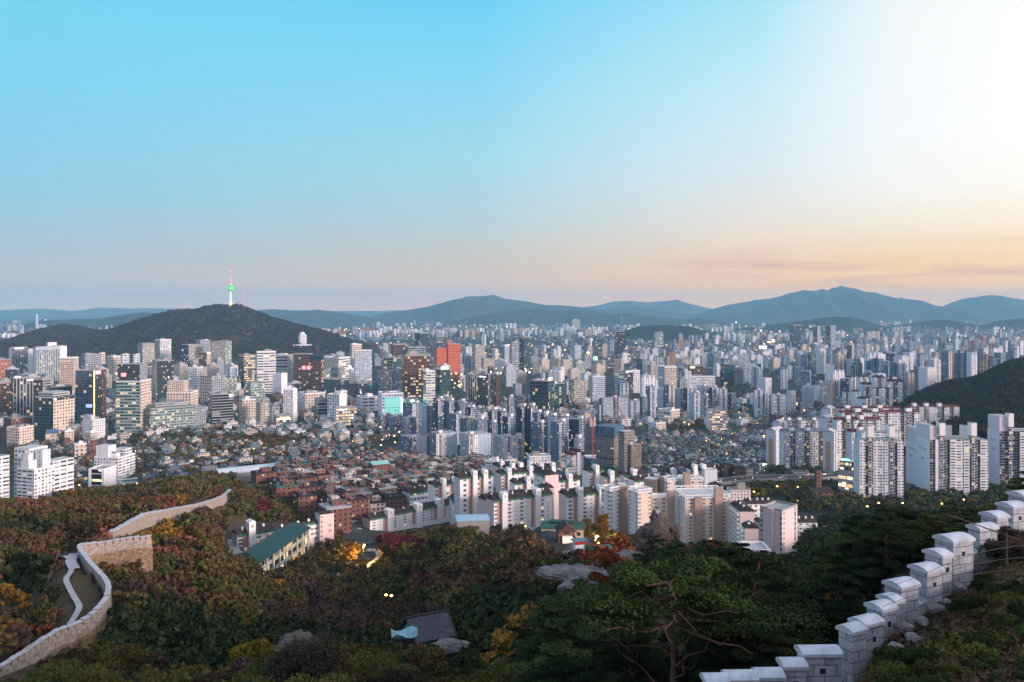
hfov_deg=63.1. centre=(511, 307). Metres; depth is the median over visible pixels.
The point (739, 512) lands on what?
apartment block
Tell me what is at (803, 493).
pine tree
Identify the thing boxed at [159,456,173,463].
house
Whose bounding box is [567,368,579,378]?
city tower
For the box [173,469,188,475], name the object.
house
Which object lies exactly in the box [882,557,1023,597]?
cable
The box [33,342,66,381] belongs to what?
office tower
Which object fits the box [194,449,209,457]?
house
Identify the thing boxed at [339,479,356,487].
house
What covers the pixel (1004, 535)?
shrub
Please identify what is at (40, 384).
office tower
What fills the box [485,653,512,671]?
pine tree
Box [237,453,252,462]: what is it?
house
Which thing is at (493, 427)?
apartment tower
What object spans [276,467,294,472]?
house
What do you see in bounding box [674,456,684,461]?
house
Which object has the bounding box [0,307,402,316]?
hills
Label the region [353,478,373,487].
house
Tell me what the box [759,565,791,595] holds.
pine tree
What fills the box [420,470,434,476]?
house
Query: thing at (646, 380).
city tower
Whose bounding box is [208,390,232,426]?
office tower
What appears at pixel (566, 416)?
apartment tower
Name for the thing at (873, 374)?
city tower
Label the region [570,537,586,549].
kiosk
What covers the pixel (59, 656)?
broadleaf tree
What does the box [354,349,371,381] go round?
apartment tower
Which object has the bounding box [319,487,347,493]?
house
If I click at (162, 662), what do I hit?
broadleaf tree
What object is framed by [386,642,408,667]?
pine tree
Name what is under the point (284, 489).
house
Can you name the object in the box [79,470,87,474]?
house
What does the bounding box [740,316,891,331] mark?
hills
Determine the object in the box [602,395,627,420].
apartment tower
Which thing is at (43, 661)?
broadleaf tree
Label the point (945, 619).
shrub
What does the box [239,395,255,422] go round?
office tower
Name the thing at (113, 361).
office tower
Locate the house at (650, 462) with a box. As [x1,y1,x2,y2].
[645,460,655,465]
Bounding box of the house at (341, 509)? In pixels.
[318,499,351,533]
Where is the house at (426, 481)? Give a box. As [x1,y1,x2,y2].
[422,479,438,484]
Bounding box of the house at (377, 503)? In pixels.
[370,495,385,512]
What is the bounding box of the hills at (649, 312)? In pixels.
[602,306,695,318]
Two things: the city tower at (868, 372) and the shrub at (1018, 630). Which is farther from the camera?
the city tower at (868, 372)
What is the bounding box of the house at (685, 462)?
[680,458,691,466]
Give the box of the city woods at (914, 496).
[5,330,1017,541]
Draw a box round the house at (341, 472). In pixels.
[334,469,348,478]
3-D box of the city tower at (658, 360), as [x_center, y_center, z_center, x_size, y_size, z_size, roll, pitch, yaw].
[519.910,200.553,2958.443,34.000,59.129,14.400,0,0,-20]
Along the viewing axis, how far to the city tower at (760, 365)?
2604.77 m
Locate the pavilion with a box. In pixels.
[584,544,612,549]
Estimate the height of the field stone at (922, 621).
0.413 m
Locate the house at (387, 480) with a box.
[372,478,391,482]
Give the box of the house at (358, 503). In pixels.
[345,493,367,522]
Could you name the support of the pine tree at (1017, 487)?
on the ground
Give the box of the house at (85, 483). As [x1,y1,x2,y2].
[83,480,87,487]
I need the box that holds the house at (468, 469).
[460,467,472,471]
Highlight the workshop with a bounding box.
[584,455,595,466]
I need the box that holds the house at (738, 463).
[734,461,747,465]
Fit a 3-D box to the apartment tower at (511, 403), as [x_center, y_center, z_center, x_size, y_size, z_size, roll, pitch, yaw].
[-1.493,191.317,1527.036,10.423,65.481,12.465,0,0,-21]
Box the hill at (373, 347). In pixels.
[1,305,389,360]
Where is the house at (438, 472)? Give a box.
[434,470,444,475]
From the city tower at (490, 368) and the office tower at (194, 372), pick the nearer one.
the office tower at (194, 372)
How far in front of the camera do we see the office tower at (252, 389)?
1920.93 m
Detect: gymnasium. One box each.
[214,463,274,480]
[368,460,389,470]
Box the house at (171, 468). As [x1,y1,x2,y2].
[166,463,180,477]
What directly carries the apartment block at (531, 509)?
on the ground
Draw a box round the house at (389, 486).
[374,483,397,491]
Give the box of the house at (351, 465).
[345,462,361,469]
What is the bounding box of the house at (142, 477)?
[138,473,157,482]
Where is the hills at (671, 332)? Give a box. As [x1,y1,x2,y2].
[625,325,714,339]
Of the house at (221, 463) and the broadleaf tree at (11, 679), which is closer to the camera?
the broadleaf tree at (11, 679)
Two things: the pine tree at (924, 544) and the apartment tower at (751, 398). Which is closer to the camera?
the pine tree at (924, 544)
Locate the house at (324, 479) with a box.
[321,476,339,484]
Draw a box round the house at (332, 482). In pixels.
[322,481,339,486]
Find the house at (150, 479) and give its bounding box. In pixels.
[145,476,157,481]
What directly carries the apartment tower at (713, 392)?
on the ground
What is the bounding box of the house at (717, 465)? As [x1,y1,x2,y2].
[715,463,718,474]
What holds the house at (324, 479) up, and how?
on the ground
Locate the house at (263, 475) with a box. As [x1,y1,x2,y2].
[251,466,277,484]
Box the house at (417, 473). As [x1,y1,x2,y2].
[405,470,427,477]
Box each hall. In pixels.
[45,429,58,441]
[241,521,310,573]
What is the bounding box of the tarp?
[391,626,417,649]
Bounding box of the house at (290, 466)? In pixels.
[272,464,294,469]
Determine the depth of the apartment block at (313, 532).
430.69 m
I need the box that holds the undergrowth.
[859,530,1023,681]
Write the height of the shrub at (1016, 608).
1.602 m
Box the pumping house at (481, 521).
[455,514,489,534]
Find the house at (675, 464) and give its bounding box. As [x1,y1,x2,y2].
[671,462,682,467]
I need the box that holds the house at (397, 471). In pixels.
[392,470,404,477]
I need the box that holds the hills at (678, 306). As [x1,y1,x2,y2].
[583,300,711,314]
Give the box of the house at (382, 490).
[379,489,395,493]
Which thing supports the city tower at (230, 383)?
on the ground
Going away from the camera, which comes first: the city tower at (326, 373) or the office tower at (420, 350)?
the city tower at (326, 373)
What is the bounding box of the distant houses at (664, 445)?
[0,387,836,471]
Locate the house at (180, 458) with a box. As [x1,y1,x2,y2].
[174,456,185,460]
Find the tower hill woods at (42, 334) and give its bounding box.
[0,303,370,358]
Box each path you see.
[53,555,81,624]
[65,553,79,568]
[337,548,380,575]
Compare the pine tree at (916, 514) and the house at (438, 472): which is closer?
the pine tree at (916, 514)
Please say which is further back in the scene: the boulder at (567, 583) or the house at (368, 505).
the house at (368, 505)
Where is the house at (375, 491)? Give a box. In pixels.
[360,487,381,496]
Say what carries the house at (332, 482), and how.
on the ground
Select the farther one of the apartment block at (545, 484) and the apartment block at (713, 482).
the apartment block at (713, 482)
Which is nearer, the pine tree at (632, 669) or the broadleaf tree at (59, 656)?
the pine tree at (632, 669)
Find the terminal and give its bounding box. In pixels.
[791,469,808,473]
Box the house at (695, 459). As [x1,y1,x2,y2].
[690,457,700,462]
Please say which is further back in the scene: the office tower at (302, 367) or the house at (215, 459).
the office tower at (302, 367)
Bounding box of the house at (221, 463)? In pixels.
[215,461,226,465]
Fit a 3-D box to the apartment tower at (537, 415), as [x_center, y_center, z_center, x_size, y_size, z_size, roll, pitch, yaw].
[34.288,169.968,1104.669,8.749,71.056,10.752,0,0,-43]
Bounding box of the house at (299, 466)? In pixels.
[295,464,304,467]
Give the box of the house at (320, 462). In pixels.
[312,460,331,467]
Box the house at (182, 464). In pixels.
[172,460,189,467]
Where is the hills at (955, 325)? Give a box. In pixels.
[888,319,1023,329]
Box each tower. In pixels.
[0,357,10,378]
[0,380,10,415]
[3,413,30,432]
[5,366,19,379]
[7,423,33,444]
[9,346,32,373]
[11,375,32,424]
[18,319,21,329]
[20,372,31,376]
[26,373,40,378]
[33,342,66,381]
[33,377,50,424]
[35,314,37,328]
[35,390,74,438]
[45,376,53,384]
[48,383,71,394]
[59,357,78,389]
[75,368,106,423]
[81,352,99,368]
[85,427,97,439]
[98,366,108,374]
[99,352,104,366]
[107,354,120,380]
[107,375,111,388]
[116,363,150,432]
[121,353,129,363]
[133,353,139,362]
[137,342,154,365]
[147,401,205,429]
[148,366,151,374]
[148,373,151,390]
[152,358,173,401]
[155,338,170,358]
[167,380,197,404]
[174,362,187,379]
[181,344,202,366]
[187,365,202,389]
[193,358,198,365]
[196,339,210,351]
[196,365,206,374]
[199,351,210,366]
[200,372,224,402]
[207,362,218,374]
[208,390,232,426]
[211,340,231,364]
[212,357,223,374]
[224,363,237,375]
[225,375,236,395]
[227,263,232,305]
[227,365,236,377]
[237,383,240,394]
[238,353,254,385]
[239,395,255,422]
[244,381,264,399]
[256,349,275,393]
[256,399,268,422]
[269,403,282,420]
[273,371,286,393]
[273,413,290,423]
[276,353,292,382]
[283,385,296,421]
[288,380,301,395]
[293,353,312,390]
[298,332,306,343]
[298,389,324,409]
[310,355,323,390]
[315,395,326,417]
[324,356,349,379]
[324,369,329,377]
[324,377,340,397]
[327,390,346,418]
[330,364,343,384]
[334,405,356,425]
[349,368,353,383]
[350,342,361,356]
[350,356,353,367]
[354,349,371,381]
[354,380,372,397]
[357,389,376,413]
[372,381,391,394]
[375,367,390,394]
[377,412,388,433]
[378,390,402,415]
[384,355,400,369]
[389,414,400,436]
[391,342,406,356]
[391,367,398,387]
[393,367,402,391]
[400,434,426,453]
[401,415,415,434]
[403,353,428,398]
[403,400,422,434]
[407,346,425,354]
[415,332,429,353]
[423,368,434,404]
[423,403,432,439]
[429,362,433,369]
[430,429,456,456]
[433,341,442,361]
[433,396,444,430]
[434,341,460,379]
[435,366,450,397]
[438,363,450,368]
[443,394,450,399]
[445,398,455,429]
[449,411,463,444]
[456,398,467,417]
[458,375,464,386]
[460,415,470,431]
[460,431,490,455]
[461,364,463,374]
[462,355,471,372]
[462,379,464,390]
[465,371,477,405]
[468,404,476,417]
[471,416,487,431]
[472,344,484,371]
[474,368,485,373]
[478,371,493,407]
[481,358,490,371]
[487,366,493,372]
[487,407,498,421]
[488,419,497,454]
[491,359,494,370]
[494,371,500,406]
[494,432,523,461]
[495,358,504,371]
[497,408,506,434]
[502,344,508,365]
[502,413,515,434]
[503,363,515,386]
[507,394,514,415]
[509,340,518,370]
[513,383,521,395]
[516,370,525,383]
[516,403,525,457]
[519,335,530,367]
[526,402,535,457]
[530,377,554,412]
[531,419,546,452]
[532,371,544,379]
[533,365,540,372]
[533,409,541,421]
[537,357,548,375]
[541,410,549,421]
[547,412,557,454]
[548,370,561,381]
[550,355,560,369]
[551,418,567,462]
[553,366,563,381]
[555,381,564,406]
[560,359,569,375]
[560,413,570,450]
[562,355,571,367]
[563,379,568,393]
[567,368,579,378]
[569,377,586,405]
[569,415,583,451]
[572,319,579,328]
[573,359,584,372]
[574,434,581,450]
[580,371,592,389]
[589,373,604,401]
[591,363,603,374]
[595,423,624,469]
[596,360,604,371]
[597,404,602,420]
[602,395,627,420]
[614,330,624,358]
[614,358,623,375]
[615,369,632,394]
[617,381,628,396]
[618,430,641,471]
[628,398,639,419]
[631,368,639,392]
[637,359,647,374]
[639,394,647,416]
[640,375,654,395]
[645,384,655,417]
[646,359,654,372]
[647,363,656,379]
[653,331,662,353]
[653,356,663,364]
[655,380,657,397]
[657,364,664,388]
[657,389,663,411]
[664,382,674,407]
[665,365,676,387]
[675,362,686,379]
[675,388,682,411]
[679,369,690,387]
[680,358,690,363]
[680,377,687,387]
[683,386,692,411]
[685,363,702,375]
[689,390,699,419]
[691,374,714,389]
[692,357,699,363]
[697,384,707,394]
[700,393,708,416]
[706,406,726,429]
[708,385,718,407]
[713,363,719,376]
[719,387,726,409]
[720,362,733,385]
[728,392,735,409]
[743,362,754,382]
[750,393,753,405]
[751,365,759,387]
[754,363,762,376]
[754,388,762,416]
[757,344,766,353]
[757,377,771,393]
[760,500,796,553]
[763,394,768,414]
[766,426,781,464]
[769,393,785,417]
[773,419,785,427]
[777,367,786,388]
[780,425,823,467]
[783,415,817,427]
[784,365,791,379]
[787,390,795,412]
[789,324,800,348]
[795,366,803,384]
[800,370,810,392]
[802,384,813,408]
[808,352,815,376]
[813,326,820,342]
[813,385,820,400]
[815,380,825,400]
[816,347,825,373]
[818,414,833,429]
[821,405,834,416]
[822,387,825,402]
[823,427,836,471]
[825,364,833,371]
[825,371,830,382]
[826,325,835,345]
[826,379,837,405]
[830,370,843,379]
[832,412,881,469]
[833,352,843,369]
[835,396,841,409]
[837,403,901,416]
[838,380,839,395]
[838,406,919,446]
[840,378,848,396]
[842,390,849,405]
[845,375,855,399]
[846,358,854,375]
[846,424,864,460]
[847,345,851,358]
[848,357,860,361]
[851,362,861,385]
[851,389,859,405]
[853,358,863,374]
[854,425,903,499]
[856,424,900,439]
[857,348,863,357]
[857,375,868,390]
[857,396,871,405]
[860,382,871,397]
[863,370,871,381]
[864,353,879,371]
[866,359,870,371]
[870,373,885,386]
[871,355,883,372]
[872,373,885,402]
[873,387,880,405]
[880,354,885,360]
[881,387,892,405]
[884,361,888,386]
[886,353,895,377]
[886,377,902,402]
[891,360,906,397]
[895,355,908,371]
[903,352,912,369]
[906,401,959,423]
[906,425,966,484]
[907,372,913,395]
[916,422,987,494]
[917,353,927,371]
[918,367,934,389]
[927,357,940,382]
[931,352,938,358]
[941,350,948,380]
[949,351,951,378]
[954,350,972,377]
[966,352,976,376]
[977,347,988,370]
[980,352,989,372]
[987,413,1023,484]
[988,356,996,368]
[994,352,1005,363]
[1010,347,1016,358]
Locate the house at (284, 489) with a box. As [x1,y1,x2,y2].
[272,479,299,503]
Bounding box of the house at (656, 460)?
[651,457,662,463]
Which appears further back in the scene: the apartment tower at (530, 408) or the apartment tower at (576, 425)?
the apartment tower at (530, 408)
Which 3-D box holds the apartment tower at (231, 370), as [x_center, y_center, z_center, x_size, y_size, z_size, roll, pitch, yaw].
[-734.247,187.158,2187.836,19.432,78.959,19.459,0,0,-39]
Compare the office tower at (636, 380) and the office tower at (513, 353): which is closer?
the office tower at (636, 380)
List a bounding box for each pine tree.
[144,645,170,672]
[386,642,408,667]
[399,658,416,666]
[423,643,444,668]
[445,654,472,674]
[461,653,484,669]
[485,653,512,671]
[493,628,561,681]
[503,638,605,681]
[509,619,533,656]
[510,598,638,681]
[518,612,610,681]
[521,655,596,681]
[537,578,620,639]
[541,553,832,681]
[561,656,622,681]
[584,600,658,659]
[588,631,669,681]
[597,615,677,676]
[602,625,670,677]
[631,535,672,567]
[639,546,659,563]
[650,540,700,585]
[657,560,796,648]
[657,613,704,645]
[678,552,833,668]
[678,618,778,681]
[691,544,714,564]
[693,574,782,668]
[700,539,722,553]
[706,548,738,560]
[717,542,738,559]
[730,629,803,667]
[732,542,742,553]
[736,542,750,553]
[754,579,778,613]
[759,550,784,561]
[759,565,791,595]
[767,581,824,626]
[772,594,826,643]
[786,485,798,497]
[787,571,866,644]
[787,612,838,643]
[794,485,813,496]
[794,495,803,501]
[794,556,830,576]
[795,560,833,594]
[798,563,858,598]
[799,543,847,594]
[800,519,915,595]
[808,550,881,599]
[815,515,864,555]
[823,542,878,594]
[835,545,902,602]
[841,521,920,593]
[855,505,908,535]
[857,511,925,568]
[886,508,918,531]
[903,511,945,533]
[904,512,946,560]
[910,531,942,562]
[932,502,959,514]
[934,522,967,540]
[942,523,967,532]
[945,518,980,527]
[946,503,967,524]
[947,506,983,520]
[972,509,989,522]
[991,471,1023,503]
[1009,479,1023,490]
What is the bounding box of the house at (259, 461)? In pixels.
[252,459,267,464]
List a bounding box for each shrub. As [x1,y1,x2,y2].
[657,630,667,640]
[663,643,678,655]
[665,655,679,664]
[675,654,692,667]
[675,664,692,681]
[683,640,692,651]
[692,669,706,681]
[703,666,713,671]
[871,644,912,667]
[872,660,906,681]
[873,653,894,661]
[880,660,914,681]
[890,646,920,666]
[904,674,930,681]
[905,658,947,678]
[917,647,939,662]
[927,626,935,634]
[929,671,956,681]
[936,610,948,617]
[940,616,953,625]
[943,662,972,676]
[945,596,978,614]
[953,642,965,650]
[959,593,989,609]
[959,641,1003,671]
[964,634,994,648]
[964,647,994,667]
[965,622,980,629]
[966,634,995,647]
[970,571,995,587]
[971,611,985,620]
[973,632,994,640]
[974,579,987,589]
[975,538,1005,562]
[983,581,1002,593]
[985,671,1004,681]
[986,608,1018,630]
[989,598,1005,608]
[997,525,1023,541]
[997,529,1017,540]
[1000,536,1023,556]
[1001,541,1023,560]
[1002,579,1022,590]
[1006,601,1023,618]
[1010,581,1023,592]
[1010,672,1023,679]
[1011,655,1023,668]
[1012,624,1023,639]
[1013,618,1023,625]
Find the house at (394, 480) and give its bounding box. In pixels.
[389,479,399,482]
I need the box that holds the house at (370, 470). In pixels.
[364,468,381,473]
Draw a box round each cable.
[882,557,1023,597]
[883,545,1023,588]
[884,570,1008,605]
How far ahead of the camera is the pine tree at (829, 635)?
56.67 m
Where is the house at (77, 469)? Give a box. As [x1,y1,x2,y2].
[74,465,86,475]
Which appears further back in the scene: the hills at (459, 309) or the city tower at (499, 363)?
the hills at (459, 309)
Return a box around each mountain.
[688,287,1003,320]
[942,295,1023,319]
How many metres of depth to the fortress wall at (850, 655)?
39.11 m
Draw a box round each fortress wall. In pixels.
[0,534,152,676]
[108,485,249,539]
[700,482,1023,681]
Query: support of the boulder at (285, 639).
on the ground
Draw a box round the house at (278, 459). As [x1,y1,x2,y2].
[271,456,287,462]
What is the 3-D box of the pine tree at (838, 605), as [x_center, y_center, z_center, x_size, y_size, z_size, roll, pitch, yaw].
[21.300,21.650,55.433,7.065,8.462,6.416,0,0,30]
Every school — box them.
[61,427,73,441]
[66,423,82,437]
[119,477,137,484]
[658,406,679,420]
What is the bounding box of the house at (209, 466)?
[198,461,214,471]
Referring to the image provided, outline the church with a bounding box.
[806,470,833,496]
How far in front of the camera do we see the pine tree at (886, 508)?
83.05 m
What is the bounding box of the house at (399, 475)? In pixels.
[395,473,410,477]
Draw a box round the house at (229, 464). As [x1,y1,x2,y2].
[221,462,238,466]
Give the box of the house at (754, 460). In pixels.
[748,458,760,472]
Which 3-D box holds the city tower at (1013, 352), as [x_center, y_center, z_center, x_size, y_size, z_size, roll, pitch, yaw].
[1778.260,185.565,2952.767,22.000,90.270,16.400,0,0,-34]
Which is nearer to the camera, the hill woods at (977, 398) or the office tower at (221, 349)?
the hill woods at (977, 398)
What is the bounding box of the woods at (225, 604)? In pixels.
[0,476,981,676]
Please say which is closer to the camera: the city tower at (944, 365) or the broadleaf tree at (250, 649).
the broadleaf tree at (250, 649)
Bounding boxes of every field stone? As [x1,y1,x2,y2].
[888,641,903,648]
[893,621,914,633]
[905,632,921,643]
[914,616,928,626]
[926,604,948,615]
[939,598,951,604]
[951,582,967,592]
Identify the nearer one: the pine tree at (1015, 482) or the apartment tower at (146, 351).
the pine tree at (1015, 482)
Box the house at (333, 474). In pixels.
[329,471,338,478]
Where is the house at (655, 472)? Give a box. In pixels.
[647,468,660,476]
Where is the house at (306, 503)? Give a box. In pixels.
[296,489,316,518]
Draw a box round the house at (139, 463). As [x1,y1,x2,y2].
[135,460,148,468]
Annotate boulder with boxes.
[274,629,315,651]
[433,638,469,655]
[534,564,593,582]
[557,577,587,594]
[576,570,608,584]
[589,549,644,570]
[634,520,670,554]
[650,509,680,539]
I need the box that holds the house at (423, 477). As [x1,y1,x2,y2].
[419,475,431,479]
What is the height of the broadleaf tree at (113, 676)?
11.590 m
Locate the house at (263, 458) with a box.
[253,457,268,461]
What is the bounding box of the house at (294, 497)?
[292,490,297,504]
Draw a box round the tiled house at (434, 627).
[399,609,456,650]
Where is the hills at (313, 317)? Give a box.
[256,309,396,323]
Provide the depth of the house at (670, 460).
962.05 m
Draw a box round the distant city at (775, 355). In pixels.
[0,319,1023,372]
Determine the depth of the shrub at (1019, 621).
32.19 m
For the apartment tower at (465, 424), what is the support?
on the ground
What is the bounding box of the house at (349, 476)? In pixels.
[339,473,356,480]
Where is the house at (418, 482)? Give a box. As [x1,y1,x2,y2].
[408,479,424,485]
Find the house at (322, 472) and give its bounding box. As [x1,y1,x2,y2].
[315,468,330,482]
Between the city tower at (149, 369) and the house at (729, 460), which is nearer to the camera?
the house at (729, 460)
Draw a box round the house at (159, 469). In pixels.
[153,463,165,478]
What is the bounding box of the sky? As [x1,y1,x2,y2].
[0,0,1023,310]
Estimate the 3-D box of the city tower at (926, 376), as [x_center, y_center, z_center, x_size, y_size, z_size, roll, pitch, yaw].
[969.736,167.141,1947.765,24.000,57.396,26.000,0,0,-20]
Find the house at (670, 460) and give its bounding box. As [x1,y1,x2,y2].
[665,458,676,462]
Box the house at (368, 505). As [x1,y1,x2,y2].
[355,494,369,513]
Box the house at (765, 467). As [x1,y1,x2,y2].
[761,463,767,471]
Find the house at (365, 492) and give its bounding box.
[349,487,372,500]
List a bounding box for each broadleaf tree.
[0,678,44,681]
[20,659,88,681]
[21,670,48,681]
[34,658,80,678]
[34,659,51,668]
[34,665,84,681]
[53,653,66,661]
[61,647,104,667]
[66,490,76,496]
[71,670,107,681]
[76,663,135,681]
[77,664,129,680]
[83,648,97,657]
[91,640,133,661]
[92,653,123,673]
[97,489,104,494]
[113,642,154,671]
[118,673,136,681]
[120,669,140,681]
[136,650,170,673]
[136,664,167,680]
[145,673,177,681]
[157,666,196,681]
[191,670,229,681]
[213,672,278,681]
[215,656,252,681]
[219,671,250,681]
[228,637,274,669]
[240,670,272,681]
[242,648,301,673]
[245,649,282,681]
[261,629,352,681]
[284,673,347,681]
[300,640,360,681]
[330,674,364,681]
[338,643,385,659]
[338,653,359,669]
[351,642,363,650]
[353,649,397,669]
[365,667,415,681]
[372,660,416,681]
[381,544,391,560]
[390,548,400,562]
[398,662,432,681]
[405,641,447,676]
[432,676,452,681]
[436,675,473,681]
[466,672,515,681]
[472,656,512,681]
[582,518,591,537]
[588,548,625,584]
[597,513,609,538]
[609,556,639,575]
[700,542,719,557]
[783,548,803,580]
[824,593,865,616]
[981,502,996,509]
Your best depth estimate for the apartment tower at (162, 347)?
2996.21 m
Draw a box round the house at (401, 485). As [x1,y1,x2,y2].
[394,481,418,491]
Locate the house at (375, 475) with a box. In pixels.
[367,472,382,478]
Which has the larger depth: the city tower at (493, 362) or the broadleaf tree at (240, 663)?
the city tower at (493, 362)
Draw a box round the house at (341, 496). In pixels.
[324,494,346,501]
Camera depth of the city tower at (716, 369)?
2711.02 m
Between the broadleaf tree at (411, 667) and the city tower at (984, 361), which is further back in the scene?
the city tower at (984, 361)
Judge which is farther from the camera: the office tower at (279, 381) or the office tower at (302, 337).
the office tower at (302, 337)
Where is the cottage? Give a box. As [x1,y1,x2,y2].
[554,520,576,542]
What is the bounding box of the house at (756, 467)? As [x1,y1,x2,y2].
[749,462,759,473]
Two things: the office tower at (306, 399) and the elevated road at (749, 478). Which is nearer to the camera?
the elevated road at (749, 478)
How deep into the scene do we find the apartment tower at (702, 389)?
1746.32 m
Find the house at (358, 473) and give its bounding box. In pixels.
[350,470,366,476]
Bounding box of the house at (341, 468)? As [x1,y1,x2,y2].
[336,467,351,472]
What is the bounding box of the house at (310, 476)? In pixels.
[295,471,318,481]
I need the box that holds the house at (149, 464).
[145,461,154,468]
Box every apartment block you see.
[0,454,8,497]
[14,444,73,498]
[83,414,104,438]
[94,444,134,484]
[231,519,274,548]
[273,518,317,546]
[315,510,333,545]
[362,498,448,531]
[403,485,427,505]
[428,476,453,501]
[448,493,453,523]
[453,468,493,523]
[478,489,522,513]
[485,455,502,486]
[486,486,552,531]
[493,460,509,486]
[496,464,535,491]
[502,460,532,468]
[504,454,516,462]
[509,475,532,489]
[527,450,550,463]
[532,461,556,471]
[532,466,558,518]
[537,481,553,518]
[558,484,600,524]
[559,472,580,490]
[582,464,604,486]
[600,469,620,486]
[600,484,619,532]
[616,482,627,536]
[619,468,648,503]
[627,485,652,533]
[628,474,655,501]
[644,476,658,492]
[651,490,675,524]
[659,475,679,492]
[666,467,680,477]
[673,485,729,542]
[677,473,703,487]
[686,463,706,476]
[703,468,716,487]
[707,480,722,487]
[726,481,750,514]
[728,499,755,542]
[739,519,758,540]
[742,497,773,517]
[754,517,759,540]
[797,516,817,535]
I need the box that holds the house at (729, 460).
[721,457,732,463]
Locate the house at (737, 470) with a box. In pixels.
[732,465,744,475]
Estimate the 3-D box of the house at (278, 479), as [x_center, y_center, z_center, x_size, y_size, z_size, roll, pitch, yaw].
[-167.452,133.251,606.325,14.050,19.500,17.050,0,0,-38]
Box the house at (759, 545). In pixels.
[740,541,770,553]
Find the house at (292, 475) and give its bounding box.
[277,470,301,479]
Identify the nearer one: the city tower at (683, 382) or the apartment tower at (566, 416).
the apartment tower at (566, 416)
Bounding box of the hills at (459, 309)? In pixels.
[371,295,618,321]
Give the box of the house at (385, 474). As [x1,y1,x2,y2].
[379,471,393,478]
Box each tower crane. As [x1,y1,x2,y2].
[590,413,595,459]
[612,394,629,429]
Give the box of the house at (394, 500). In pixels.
[382,491,405,508]
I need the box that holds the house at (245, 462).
[237,460,251,464]
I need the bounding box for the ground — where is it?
[0,311,1023,681]
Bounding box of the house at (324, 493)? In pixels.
[320,489,344,502]
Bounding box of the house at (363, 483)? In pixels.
[356,480,372,487]
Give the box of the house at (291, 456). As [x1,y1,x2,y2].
[288,454,299,459]
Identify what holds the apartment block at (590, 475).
on the ground
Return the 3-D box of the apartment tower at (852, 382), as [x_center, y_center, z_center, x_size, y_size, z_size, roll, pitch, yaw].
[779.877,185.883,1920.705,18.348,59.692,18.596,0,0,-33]
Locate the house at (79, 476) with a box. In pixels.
[75,474,87,485]
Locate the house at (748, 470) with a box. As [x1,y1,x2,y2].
[742,464,752,474]
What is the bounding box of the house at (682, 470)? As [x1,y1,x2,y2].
[676,467,686,476]
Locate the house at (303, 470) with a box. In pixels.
[294,468,314,472]
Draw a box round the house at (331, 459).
[319,456,336,461]
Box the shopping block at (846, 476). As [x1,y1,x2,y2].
[838,458,853,492]
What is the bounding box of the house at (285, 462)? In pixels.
[275,460,294,466]
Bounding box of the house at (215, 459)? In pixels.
[209,456,226,464]
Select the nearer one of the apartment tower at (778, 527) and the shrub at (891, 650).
the shrub at (891, 650)
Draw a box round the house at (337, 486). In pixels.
[322,484,349,493]
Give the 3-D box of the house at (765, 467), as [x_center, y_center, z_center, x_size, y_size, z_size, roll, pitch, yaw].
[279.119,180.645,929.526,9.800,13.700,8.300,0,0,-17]
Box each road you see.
[228,539,242,554]
[352,527,363,532]
[360,540,376,544]
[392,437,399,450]
[563,538,589,554]
[717,473,837,485]
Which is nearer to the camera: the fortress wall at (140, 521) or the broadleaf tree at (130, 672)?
the broadleaf tree at (130, 672)
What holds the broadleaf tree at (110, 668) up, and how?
on the ground
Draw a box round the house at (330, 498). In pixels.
[322,495,344,502]
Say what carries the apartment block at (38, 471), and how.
on the ground
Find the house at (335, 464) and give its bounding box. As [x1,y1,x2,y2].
[328,461,342,467]
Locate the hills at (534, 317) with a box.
[442,309,747,324]
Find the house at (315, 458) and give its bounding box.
[306,455,322,465]
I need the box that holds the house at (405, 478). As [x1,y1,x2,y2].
[400,476,414,481]
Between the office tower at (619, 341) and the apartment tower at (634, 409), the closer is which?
the apartment tower at (634, 409)
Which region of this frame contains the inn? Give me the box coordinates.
[540,519,584,537]
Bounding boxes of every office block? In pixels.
[73,440,86,457]
[87,432,97,453]
[88,464,116,486]
[556,460,576,474]
[565,447,584,474]
[649,419,665,430]
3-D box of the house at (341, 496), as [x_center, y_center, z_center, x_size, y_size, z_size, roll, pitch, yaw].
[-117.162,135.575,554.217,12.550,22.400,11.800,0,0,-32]
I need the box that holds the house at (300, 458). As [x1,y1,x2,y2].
[292,457,308,460]
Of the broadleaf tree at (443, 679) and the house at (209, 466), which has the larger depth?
the house at (209, 466)
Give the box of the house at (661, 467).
[656,465,667,470]
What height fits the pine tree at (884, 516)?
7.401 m
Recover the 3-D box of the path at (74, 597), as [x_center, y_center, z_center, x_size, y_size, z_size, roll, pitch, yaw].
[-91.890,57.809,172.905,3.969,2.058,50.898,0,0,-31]
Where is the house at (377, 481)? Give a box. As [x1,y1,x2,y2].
[373,480,387,484]
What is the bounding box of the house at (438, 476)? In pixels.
[434,473,451,478]
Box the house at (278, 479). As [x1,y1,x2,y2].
[268,475,294,485]
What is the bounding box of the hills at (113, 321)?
[3,312,153,328]
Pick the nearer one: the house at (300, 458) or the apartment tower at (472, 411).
the house at (300, 458)
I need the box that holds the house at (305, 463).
[290,460,310,466]
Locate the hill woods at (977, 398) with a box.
[893,357,1023,453]
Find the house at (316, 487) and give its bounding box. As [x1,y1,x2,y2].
[299,481,322,508]
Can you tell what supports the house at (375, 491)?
on the ground
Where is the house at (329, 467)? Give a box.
[315,464,335,470]

